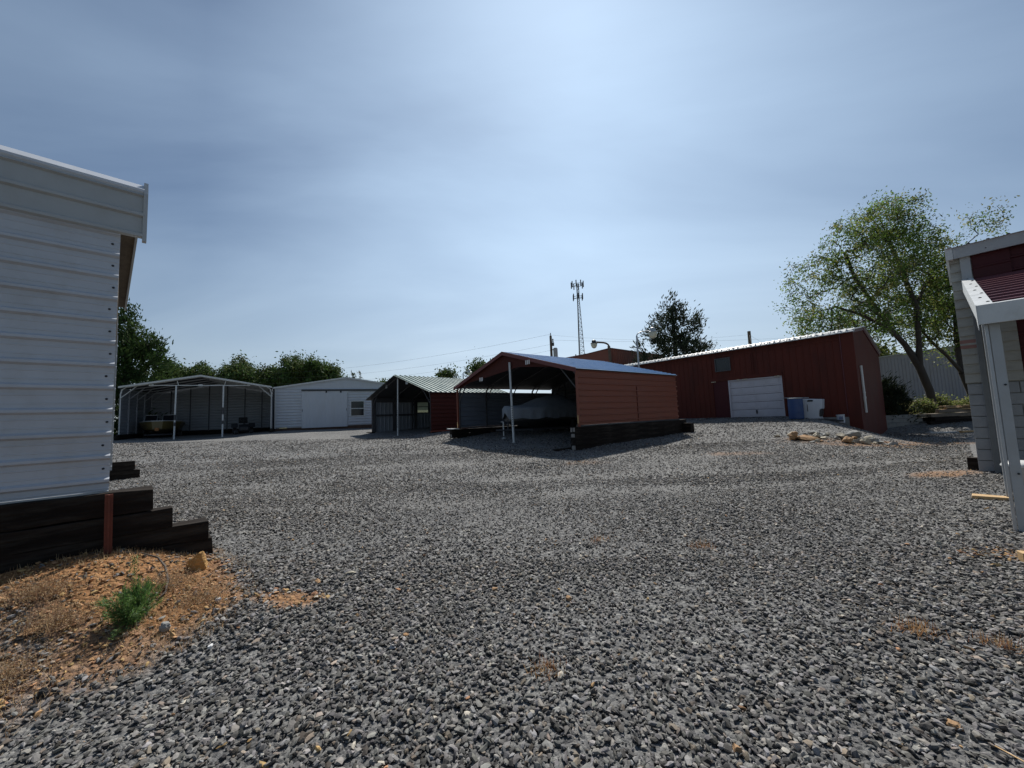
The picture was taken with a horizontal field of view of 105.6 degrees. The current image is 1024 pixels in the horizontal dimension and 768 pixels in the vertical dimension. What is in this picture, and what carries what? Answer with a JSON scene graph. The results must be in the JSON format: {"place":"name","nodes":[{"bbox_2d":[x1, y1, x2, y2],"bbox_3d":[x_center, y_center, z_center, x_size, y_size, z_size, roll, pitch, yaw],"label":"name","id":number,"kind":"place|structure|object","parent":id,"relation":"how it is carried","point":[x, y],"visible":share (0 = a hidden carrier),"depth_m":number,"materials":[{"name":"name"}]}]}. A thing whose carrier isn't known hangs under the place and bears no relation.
{"place":"outdoors","nodes":[
{"label":"outdoors","id":0,"kind":"place"},
{"bbox_2d":[0,416,1023,767],"bbox_3d":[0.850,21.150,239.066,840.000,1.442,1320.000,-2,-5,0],"label":"ground","id":1,"kind":"structure","parent":0,"point":[148,670],"depth_m":3.16,"materials":[{"name":"gravel"}]},
{"bbox_2d":[17,626,39,635],"bbox_3d":[-3.376,1.734,2.727,0.105,0.025,0.100,1,-6,-32],"label":"rock","id":2,"kind":"object","parent":1,"relation":"on","point":[29,632],"visible":0.64,"depth_m":2.70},
{"bbox_2d":[0,631,67,695],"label":"dry weed","id":3,"kind":"object","parent":1,"relation":"on","point":[9,679],"visible":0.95,"depth_m":2.40,"materials":[{"name":"plant"}]},
{"bbox_2d":[36,687,47,698],"bbox_3d":[-2.784,1.830,2.303,0.049,0.060,0.037,-2,-5,-9],"label":"rock","id":4,"kind":"object","parent":1,"relation":"on","point":[42,692],"visible":0.98,"depth_m":2.30,"materials":[{"name":"grey stone"}]},
{"bbox_2d":[0,564,97,607],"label":"dry weed","id":5,"kind":"object","parent":1,"relation":"on","point":[38,589],"visible":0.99,"depth_m":3.01,"materials":[{"name":"plant"}]},
{"bbox_2d":[0,585,111,642],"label":"dry weed","id":6,"kind":"object","parent":1,"relation":"on","point":[63,620],"visible":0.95,"depth_m":2.79,"materials":[{"name":"plant"}]},
{"bbox_2d":[104,494,112,554],"bbox_3d":[-3.809,1.359,3.670,0.038,0.620,0.056,-7,-6,44],"label":"steel stake","id":7,"kind":"object","parent":1,"relation":"on","point":[108,519],"visible":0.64,"depth_m":3.67,"materials":[{"name":"metal"}]},
{"bbox_2d":[109,469,139,480],"bbox_3d":[-11.751,2.457,9.717,0.241,0.254,3.548,-7,-7,44],"label":"railroad tie","id":8,"kind":"object","parent":1,"relation":"on","point":[125,474],"visible":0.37,"depth_m":10.69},
{"bbox_2d":[110,460,134,470],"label":"railroad tie","id":9,"kind":"object","parent":8,"relation":"on","point":[123,465],"visible":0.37,"depth_m":10.68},
{"bbox_2d":[90,555,164,639],"bbox_3d":[-2.832,1.567,2.894,0.420,0.565,0.420,2,-7,-42],"label":"feathery weed","id":10,"kind":"object","parent":1,"relation":"on","point":[133,601],"visible":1,"depth_m":2.89,"materials":[{"name":"plant"}]},
{"bbox_2d":[0,546,264,737],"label":"straw litter","id":11,"kind":"object","parent":1,"relation":"on","point":[152,632],"visible":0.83,"depth_m":2.98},
{"bbox_2d":[114,433,150,439],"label":"railroad tie","id":12,"kind":"object","parent":1,"relation":"on","point":[121,437],"visible":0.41,"depth_m":27.05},
{"bbox_2d":[113,298,177,437],"bbox_3d":[-32.202,-0.739,31.906,8.609,12.968,7.927,-7,-7,44],"label":"cedar tree","id":13,"kind":"object","parent":1,"relation":"on","point":[136,347],"visible":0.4,"depth_m":31.87,"materials":[{"name":"green plant"}]},
{"bbox_2d":[141,552,181,598],"bbox_3d":[-3.140,1.689,3.552,0.809,0.228,0.266,-6,-6,38],"label":"stick","id":14,"kind":"object","parent":1,"relation":"on","point":[165,569],"visible":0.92,"depth_m":3.58,"materials":[{"name":"wood"}]},
{"bbox_2d":[139,414,184,436],"bbox_3d":[-26.175,3.197,29.009,2.400,1.792,5.515,1,-6,-35],"label":"runabout boat","id":15,"kind":"object","parent":1,"relation":"on","point":[152,423],"visible":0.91,"depth_m":28.31,"materials":[{"name":"white plastic"}]},
{"bbox_2d":[158,621,170,631],"bbox_3d":[-2.577,1.807,2.888,0.069,0.081,0.060,-1,-5,-20],"label":"rock","id":16,"kind":"object","parent":1,"relation":"on","point":[165,626],"visible":0.98,"depth_m":2.87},
{"bbox_2d":[147,357,187,381],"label":"pine tree","id":17,"kind":"object","parent":1,"relation":"on","point":[177,368],"visible":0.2,"depth_m":69.41,"materials":[{"name":"green plant"}]},
{"bbox_2d":[126,560,215,591],"bbox_3d":[-3.024,1.669,3.429,0.792,0.223,0.624,-2,-5,0],"label":"dry weed","id":18,"kind":"object","parent":1,"relation":"on","point":[158,579],"visible":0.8,"depth_m":3.42,"materials":[{"name":"plant"}]},
{"bbox_2d":[173,385,176,439],"bbox_3d":[-23.383,1.969,26.994,0.143,3.790,0.256,-1,-5,-18],"label":"prop pole","id":19,"kind":"object","parent":1,"relation":"on","point":[174,423],"visible":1,"depth_m":26.96,"materials":[{"name":"metal"}]},
{"bbox_2d":[145,534,212,553],"bbox_3d":[-5.141,1.716,2.569,0.243,0.217,5.045,-7,-6,44],"label":"railroad tie","id":20,"kind":"object","parent":1,"relation":"on","point":[204,545],"visible":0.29,"depth_m":4.16,"materials":[{"name":"wood"}]},
{"bbox_2d":[0,517,208,573],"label":"railroad tie","id":21,"kind":"object","parent":20,"relation":"on","point":[188,530],"visible":0.62,"depth_m":3.83,"materials":[{"name":"wood"}]},
{"bbox_2d":[0,506,172,556],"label":"railroad tie","id":22,"kind":"object","parent":21,"relation":"on","point":[45,537],"visible":0.77,"depth_m":3.61,"materials":[{"name":"wood"}]},
{"bbox_2d":[0,485,152,532],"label":"railroad tie","id":23,"kind":"object","parent":22,"relation":"on","point":[23,515],"visible":0.88,"depth_m":3.58,"materials":[{"name":"wood"}]},
{"bbox_2d":[0,145,148,504],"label":"white metal building","id":24,"kind":"structure","parent":23,"relation":"on","point":[70,235],"depth_m":3.70,"materials":[{"name":"metal"}]},
{"bbox_2d":[186,551,207,570],"bbox_3d":[-3.085,1.752,3.811,0.176,0.264,0.123,13,-2,-27],"label":"rock","id":25,"kind":"object","parent":1,"relation":"on","point":[199,558],"visible":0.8,"depth_m":3.78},
{"bbox_2d":[151,574,250,615],"bbox_3d":[-2.667,1.740,3.300,0.693,0.200,0.614,-4,-5,24],"label":"dry weed","id":26,"kind":"object","parent":1,"relation":"on","point":[205,596],"visible":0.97,"depth_m":3.29,"materials":[{"name":"plant"}]},
{"bbox_2d":[179,360,223,388],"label":"pine tree","id":27,"kind":"object","parent":1,"relation":"on","point":[201,368],"visible":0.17,"depth_m":71.42,"materials":[{"name":"green plant"}]},
{"bbox_2d":[221,385,223,436],"bbox_3d":[-20.971,1.964,28.193,0.149,3.771,0.265,2,-7,-43],"label":"prop pole","id":28,"kind":"object","parent":1,"relation":"on","point":[222,411],"visible":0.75,"depth_m":28.18,"materials":[{"name":"metal"}]},
{"bbox_2d":[214,359,255,383],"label":"pine tree","id":29,"kind":"object","parent":1,"relation":"on","point":[222,366],"visible":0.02,"depth_m":73.44,"materials":[{"name":"green plant"}]},
{"bbox_2d":[218,350,260,386],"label":"pine tree","id":30,"kind":"object","parent":1,"relation":"on","point":[242,370],"visible":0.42,"depth_m":69.10,"materials":[{"name":"green plant"}]},
{"bbox_2d":[231,417,254,434],"bbox_3d":[-21.305,3.335,30.853,1.560,1.420,2.338,1,-6,-36],"label":"riding mower","id":31,"kind":"object","parent":1,"relation":"on","point":[243,427],"visible":0.95,"depth_m":30.63,"materials":[{"name":"metal"}]},
{"bbox_2d":[252,362,282,386],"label":"pine tree","id":32,"kind":"object","parent":1,"relation":"on","point":[259,372],"visible":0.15,"depth_m":70.80,"materials":[{"name":"green plant"}]},
{"bbox_2d":[266,349,311,386],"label":"pine tree","id":33,"kind":"object","parent":1,"relation":"on","point":[285,376],"visible":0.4,"depth_m":68.89,"materials":[{"name":"green plant"}]},
{"bbox_2d":[290,350,333,383],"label":"pine tree","id":34,"kind":"object","parent":1,"relation":"on","point":[316,365],"visible":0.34,"depth_m":69.50,"materials":[{"name":"green plant"}]},
{"bbox_2d":[273,377,383,430],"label":"white barn","id":35,"kind":"structure","parent":1,"relation":"on","point":[340,403],"depth_m":32.16,"materials":[{"name":"paint"}]},
{"bbox_2d":[302,391,347,427],"bbox_3d":[-15.428,2.070,32.098,3.420,2.980,0.070,0,-5,-25],"label":"sliding door","id":36,"kind":"structure","parent":35,"relation":"in","point":[319,408],"depth_m":32.09,"materials":[{"name":"white paint"}]},
{"bbox_2d":[350,401,364,415],"bbox_3d":[-13.193,2.084,33.203,1.120,1.320,0.080,0,-5,-25],"label":"window","id":37,"kind":"structure","parent":35,"relation":"in","point":[357,408],"depth_m":33.19,"materials":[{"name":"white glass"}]},
{"bbox_2d":[313,359,347,380],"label":"pine tree","id":38,"kind":"object","parent":1,"relation":"on","point":[335,371],"visible":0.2,"depth_m":70.67,"materials":[{"name":"green plant"}]},
{"bbox_2d":[397,379,398,435],"bbox_3d":[-7.403,1.494,25.234,0.135,3.722,0.359,-2,-5,0],"label":"prop pole","id":39,"kind":"object","parent":1,"relation":"on","point":[397,411],"visible":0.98,"depth_m":25.17,"materials":[{"name":"grey metal"}]},
{"bbox_2d":[366,375,508,431],"bbox_3d":[-5.283,1.391,27.757,8.060,3.807,6.900,-7,-7,43],"label":"green roofed carport","id":40,"kind":"object","parent":1,"relation":"on","point":[427,401],"visible":0.65,"depth_m":27.88,"materials":[{"name":"metal"}]},
{"bbox_2d":[416,402,428,412],"bbox_3d":[-7.122,1.813,31.056,0.050,1.030,1.150,-7,-7,43],"label":"window frame","id":41,"kind":"structure","parent":40,"relation":"in","point":[416,402],"depth_m":31.01,"materials":[{"name":"metal"}]},
{"bbox_2d":[431,363,460,378],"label":"pine tree","id":42,"kind":"object","parent":1,"relation":"on","point":[445,373],"visible":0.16,"depth_m":67.87,"materials":[{"name":"green plant"}]},
{"bbox_2d":[450,431,499,437],"bbox_3d":[-0.276,2.717,21.942,7.220,0.250,0.270,2,-7,-39],"label":"railroad tie","id":43,"kind":"object","parent":1,"relation":"on","point":[459,435],"visible":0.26,"depth_m":20.12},
{"bbox_2d":[450,426,530,433],"bbox_3d":[-0.292,2.498,21.962,7.222,0.244,0.269,2,-5,-39],"label":"railroad tie","id":44,"kind":"object","parent":43,"relation":"on","point":[468,430],"visible":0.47,"depth_m":20.67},
{"bbox_2d":[460,353,490,376],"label":"pine tree","id":45,"kind":"object","parent":1,"relation":"on","point":[474,367],"visible":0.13,"depth_m":66.37,"materials":[{"name":"green plant"}]},
{"bbox_2d":[508,362,514,442],"bbox_3d":[-0.025,0.730,16.177,0.134,3.370,0.662,-2,-5,-7],"label":"prop pole","id":46,"kind":"object","parent":1,"relation":"on","point":[512,416],"visible":1,"depth_m":16.14,"materials":[{"name":"white metal"}]},
{"bbox_2d":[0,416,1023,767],"bbox_3d":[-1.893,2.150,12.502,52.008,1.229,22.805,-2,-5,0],"label":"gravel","id":47,"kind":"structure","parent":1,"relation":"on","point":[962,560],"depth_m":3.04,"materials":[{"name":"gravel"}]},
{"bbox_2d":[732,743,741,755],"bbox_3d":[1.050,1.703,1.815,0.039,0.047,0.049,-4,-5,19],"label":"stone","id":48,"kind":"object","parent":47,"relation":"on","point":[736,748],"visible":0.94,"depth_m":1.80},
{"bbox_2d":[946,718,963,730],"bbox_3d":[2.167,1.671,1.907,0.062,0.034,0.059,-6,-6,39],"label":"stone","id":49,"kind":"object","parent":47,"relation":"on","point":[952,723],"visible":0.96,"depth_m":1.90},
{"bbox_2d":[1017,550,1023,561],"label":"pine beam","id":50,"kind":"object","parent":47,"relation":"on","point":[1020,554],"visible":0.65,"depth_m":3.78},
{"bbox_2d":[496,395,577,438],"bbox_3d":[1.818,1.524,19.172,6.515,1.961,2.156,2,-6,-39],"label":"covered boat","id":51,"kind":"object","parent":1,"relation":"on","point":[549,412],"visible":0.72,"depth_m":18.04,"materials":[{"name":"grey fabric"}]},
{"bbox_2d":[523,650,565,683],"bbox_3d":[0.206,1.731,2.397,0.292,0.086,0.245,-2,-5,0],"label":"grass tuft","id":52,"kind":"object","parent":1,"relation":"on","point":[535,664],"visible":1,"depth_m":2.40,"materials":[{"name":"plant"}]},
{"bbox_2d":[549,333,557,356],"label":"utility pole","id":53,"kind":"object","parent":1,"relation":"on","point":[554,352],"visible":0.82,"depth_m":45.38,"materials":[{"name":"brown wood"}]},
{"bbox_2d":[271,351,545,383],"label":"power line","id":54,"kind":"object","parent":53,"relation":"attached to","point":[366,379],"visible":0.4,"depth_m":63.38,"materials":[{"name":"metal"}]},
{"bbox_2d":[271,334,549,373],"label":"power line","id":55,"kind":"object","parent":53,"relation":"attached to","point":[412,359],"visible":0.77,"depth_m":53.81,"materials":[{"name":"metal"}]},
{"bbox_2d":[590,340,611,362],"bbox_3d":[7.694,-0.463,32.429,1.974,6.605,0.600,-2,-5,0],"label":"yard lamp","id":56,"kind":"object","parent":1,"relation":"on","point":[594,343],"visible":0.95,"depth_m":32.53,"materials":[{"name":"grey metal"}]},
{"bbox_2d":[566,348,660,364],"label":"tall red building","id":57,"kind":"structure","parent":1,"relation":"on","point":[621,356],"depth_m":34.07,"materials":[{"name":"metal"}]},
{"bbox_2d":[571,433,677,450],"bbox_3d":[4.918,2.260,15.547,7.259,0.233,0.276,2,-7,-39],"label":"railroad tie","id":58,"kind":"object","parent":1,"relation":"on","point":[581,447],"visible":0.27,"depth_m":14.00,"materials":[{"name":"wood"}]},
{"bbox_2d":[571,429,681,444],"bbox_3d":[4.914,2.062,15.564,7.252,0.231,0.265,2,-7,-39],"label":"railroad tie","id":59,"kind":"object","parent":58,"relation":"on","point":[581,441],"visible":0.77,"depth_m":14.83,"materials":[{"name":"wood"}]},
{"bbox_2d":[570,424,681,438],"bbox_3d":[5.044,1.865,15.694,7.619,0.237,0.261,2,-6,-39],"label":"railroad tie","id":60,"kind":"object","parent":59,"relation":"on","point":[615,432],"visible":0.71,"depth_m":14.88,"materials":[{"name":"wood"}]},
{"bbox_2d":[570,419,685,432],"bbox_3d":[5.041,1.665,15.712,7.628,0.236,0.266,2,-7,-39],"label":"railroad tie","id":61,"kind":"object","parent":60,"relation":"on","point":[594,428],"visible":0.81,"depth_m":14.93,"materials":[{"name":"wood"}]},
{"bbox_2d":[453,352,679,428],"bbox_3d":[2.343,0.330,18.953,7.045,3.340,8.352,2,-6,-39],"label":"red carport","id":62,"kind":"object","parent":61,"relation":"on","point":[603,393],"visible":0.85,"depth_m":17.13,"materials":[{"name":"metal"}]},
{"bbox_2d":[636,327,657,367],"bbox_3d":[7.914,-0.464,22.392,1.272,5.677,0.540,-2,-5,0],"label":"yard lamp","id":63,"kind":"object","parent":1,"relation":"on","point":[652,332],"visible":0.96,"depth_m":22.47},
{"bbox_2d":[629,290,720,363],"bbox_3d":[13.251,-2.635,32.455,6.698,11.076,6.463,-7,-6,41],"label":"cedar tree","id":64,"kind":"object","parent":1,"relation":"on","point":[671,315],"visible":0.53,"depth_m":31.96,"materials":[{"name":"green plant"}]},
{"bbox_2d":[682,423,693,432],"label":"railroad tie","id":65,"kind":"object","parent":1,"relation":"on","point":[687,427],"visible":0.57,"depth_m":17.52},
{"bbox_2d":[685,539,716,550],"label":"grass tuft","id":66,"kind":"object","parent":1,"relation":"on","point":[709,544],"visible":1,"depth_m":4.44,"materials":[{"name":"plant"}]},
{"bbox_2d":[747,331,751,343],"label":"utility pole","id":67,"kind":"object","parent":1,"relation":"on","point":[749,337],"visible":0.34,"depth_m":45.40,"materials":[{"name":"brown wood"}]},
{"bbox_2d":[625,326,886,433],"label":"red building","id":68,"kind":"structure","parent":1,"relation":"on","point":[838,372],"depth_m":20.29,"materials":[{"name":"metal"}]},
{"bbox_2d":[714,357,730,371],"bbox_3d":[12.371,-1.133,22.845,0.080,0.790,0.890,1,-6,-36],"label":"window","id":69,"kind":"structure","parent":68,"relation":"in","point":[721,364],"depth_m":22.85,"materials":[{"name":"glass"}]},
{"bbox_2d":[730,377,783,416],"bbox_3d":[13.434,0.772,21.418,0.090,2.054,2.620,1,-6,-36],"label":"garage door","id":70,"kind":"structure","parent":68,"relation":"in","point":[767,408],"depth_m":21.34,"materials":[{"name":"metal"}]},
{"bbox_2d":[789,431,797,439],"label":"rock","id":71,"kind":"object","parent":1,"relation":"on","point":[793,435],"visible":0.97,"depth_m":13.50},
{"bbox_2d":[787,398,804,418],"bbox_3d":[13.407,1.156,18.373,0.620,0.995,0.620,-1,-5,-17],"label":"blue barrel","id":72,"kind":"object","parent":1,"relation":"on","point":[795,408],"visible":1,"depth_m":18.14,"materials":[{"name":"plastic"}]},
{"bbox_2d":[797,436,822,441],"bbox_3d":[10.284,1.906,13.443,0.834,0.219,0.437,4,2,12],"label":"rock","id":73,"kind":"object","parent":1,"relation":"on","point":[806,438],"visible":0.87,"depth_m":13.37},
{"bbox_2d":[803,399,823,418],"bbox_3d":[14.158,1.148,18.258,0.462,0.957,0.797,2,-6,-39],"label":"white tote","id":74,"kind":"object","parent":1,"relation":"on","point":[813,408],"visible":0.91,"depth_m":18.08,"materials":[{"name":"plastic"}]},
{"bbox_2d":[807,430,821,434],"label":"rock","id":75,"kind":"object","parent":1,"relation":"on","point":[811,432],"visible":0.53,"depth_m":14.10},
{"bbox_2d":[836,414,844,422],"bbox_3d":[14.917,1.572,17.635,0.310,0.370,0.310,-9,-8,34],"label":"bucket","id":76,"kind":"object","parent":1,"relation":"on","point":[841,417],"visible":1,"depth_m":17.53,"materials":[{"name":"white plastic"}]},
{"bbox_2d":[835,433,846,439],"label":"rock","id":77,"kind":"object","parent":1,"relation":"on","point":[841,435],"visible":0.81,"depth_m":13.60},
{"bbox_2d":[841,436,852,442],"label":"rock","id":78,"kind":"object","parent":1,"relation":"on","point":[846,439],"visible":0.99,"depth_m":13.05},
{"bbox_2d":[844,430,861,438],"bbox_3d":[12.113,1.814,13.823,0.462,0.360,0.345,-5,-5,28],"label":"rock","id":79,"kind":"object","parent":1,"relation":"on","point":[853,433],"visible":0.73,"depth_m":13.72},
{"bbox_2d":[859,438,870,443],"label":"rock","id":80,"kind":"object","parent":1,"relation":"on","point":[865,441],"visible":0.94,"depth_m":12.94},
{"bbox_2d":[869,331,904,356],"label":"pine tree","id":81,"kind":"object","parent":1,"relation":"on","point":[885,350],"visible":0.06,"depth_m":44.20,"materials":[{"name":"green plant"}]},
{"bbox_2d":[768,185,1019,408],"bbox_3d":[21.704,-4.803,22.274,13.804,13.371,7.190,-2,-5,0],"label":"leafy tree","id":82,"kind":"object","parent":1,"relation":"on","point":[904,268],"visible":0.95,"depth_m":21.84,"materials":[{"name":"green plant"}]},
{"bbox_2d":[886,414,922,427],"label":"retaining wall","id":83,"kind":"structure","parent":1,"relation":"on","point":[899,421],"depth_m":20.39,"materials":[{"name":"concrete"}]},
{"bbox_2d":[881,371,928,423],"bbox_3d":[20.465,0.863,21.495,3.044,3.158,3.224,0,-6,-29],"label":"shrub","id":84,"kind":"object","parent":1,"relation":"on","point":[895,396],"visible":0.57,"depth_m":20.60,"materials":[{"name":"green plant"}]},
{"bbox_2d":[867,609,968,641],"bbox_3d":[2.801,1.666,2.728,0.375,0.090,0.380,-2,-5,0],"label":"grass tuft","id":85,"kind":"object","parent":1,"relation":"on","point":[913,626],"visible":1,"depth_m":2.70,"materials":[{"name":"plant"}]},
{"bbox_2d":[879,346,966,401],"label":"white metal shed","id":86,"kind":"structure","parent":1,"relation":"on","point":[947,380],"depth_m":32.29,"materials":[{"name":"metal"}]},
{"bbox_2d":[909,394,940,413],"bbox_3d":[22.685,1.312,21.445,1.573,1.514,1.517,-6,-6,40],"label":"bush","id":87,"kind":"object","parent":1,"relation":"on","point":[925,405],"visible":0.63,"depth_m":21.23,"materials":[{"name":"green plant"}]},
{"bbox_2d":[919,391,955,408],"bbox_3d":[24.630,1.128,22.549,1.818,1.644,1.792,-2,-5,0],"label":"bush","id":88,"kind":"object","parent":1,"relation":"on","point":[942,400],"visible":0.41,"depth_m":22.21,"materials":[{"name":"green plant"}]},
{"bbox_2d":[925,431,958,433],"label":"slab","id":89,"kind":"structure","parent":1,"relation":"on","point":[943,432],"depth_m":18.55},
{"bbox_2d":[890,231,1007,397],"bbox_3d":[26.092,-3.515,23.156,5.854,10.442,6.686,-2,-5,0],"label":"leafy tree","id":90,"kind":"object","parent":1,"relation":"on","point":[946,317],"visible":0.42,"depth_m":22.85,"materials":[{"name":"green plant"}]},
{"bbox_2d":[950,396,969,408],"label":"bush","id":91,"kind":"object","parent":1,"relation":"on","point":[965,401],"visible":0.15,"depth_m":21.54,"materials":[{"name":"green plant"}]},
{"bbox_2d":[967,457,978,469],"bbox_3d":[8.844,1.505,7.218,0.267,0.275,0.511,2,-7,-41],"label":"timber block","id":92,"kind":"object","parent":1,"relation":"on","point":[972,463],"depth_m":7.28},
{"bbox_2d":[944,230,1023,471],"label":"block shed","id":93,"kind":"structure","parent":1,"relation":"on","point":[1002,254],"depth_m":7.06,"materials":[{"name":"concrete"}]},
{"bbox_2d":[961,270,1023,531],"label":"lean to","id":94,"kind":"object","parent":1,"relation":"on","point":[994,301],"visible":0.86,"depth_m":4.73,"materials":[{"name":"metal"}]},
{"bbox_2d":[971,493,1013,500],"bbox_3d":[7.426,1.647,5.414,0.156,0.077,1.341,1,-6,-41],"label":"board","id":95,"kind":"object","parent":1,"relation":"on","point":[989,497],"visible":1,"depth_m":5.75,"materials":[{"name":"brown wood"}]},
{"bbox_2d":[971,628,1023,654],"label":"grass tuft","id":96,"kind":"object","parent":1,"relation":"on","point":[1002,641],"visible":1,"depth_m":2.49,"materials":[{"name":"plant"}]},
{"bbox_2d":[995,745,1023,761],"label":"twig","id":97,"kind":"object","parent":1,"relation":"on","point":[1010,754],"visible":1,"depth_m":1.71,"materials":[{"name":"brown wood"}]},
{"bbox_2d":[1000,460,1023,485],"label":"white tub","id":98,"kind":"object","parent":1,"relation":"on","point":[1022,464],"visible":0.26,"depth_m":5.80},
{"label":"railroad tie","id":99,"kind":"object","parent":1,"relation":"on","visible":0},
{"bbox_2d":[117,375,274,434],"bbox_3d":[-23.618,1.647,30.420,8.842,4.094,5.930,0,-5,-27],"label":"open carport","id":100,"kind":"object","parent":99,"relation":"on","point":[199,405],"visible":0.71,"depth_m":31.98,"materials":[{"name":"metal"}]},
{"bbox_2d":[0,0,1023,431],"label":"sky","id":101,"kind":"structure","parent":0,"point":[362,183],"materials":[{"name":"blue"}]},
{"bbox_2d":[571,280,584,355],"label":"cell tower","id":102,"kind":"structure","parent":0,"point":[578,312],"depth_m":121.95,"materials":[{"name":"metal"}]},
{"bbox_2d":[888,399,962,413],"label":"grass","id":103,"kind":"structure","parent":0,"point":[933,409],"depth_m":21.30,"materials":[{"name":"plant"}]},
{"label":"railroad tie","id":104,"kind":"object","parent":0,"visible":0},
{"bbox_2d":[927,420,971,424],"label":"railroad tie","id":105,"kind":"object","parent":104,"relation":"on","point":[937,422],"visible":0.34,"depth_m":20.01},
{"bbox_2d":[931,416,971,420],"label":"railroad tie","id":106,"kind":"object","parent":105,"relation":"on","point":[951,418],"visible":0.63,"depth_m":20.04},
{"bbox_2d":[927,412,971,416],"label":"railroad tie","id":107,"kind":"object","parent":106,"relation":"on","point":[949,414],"visible":0.62,"depth_m":20.08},
{"bbox_2d":[935,409,970,412],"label":"railroad tie","id":108,"kind":"object","parent":107,"relation":"on","point":[950,410],"visible":0.48,"depth_m":20.09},
{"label":"railroad tie","id":109,"kind":"object","parent":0,"visible":0},
{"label":"railroad tie","id":110,"kind":"object","parent":109,"relation":"on","visible":0},
{"bbox_2d":[922,416,953,420],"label":"railroad tie","id":111,"kind":"object","parent":110,"relation":"on","point":[926,418],"visible":0.19,"depth_m":20.47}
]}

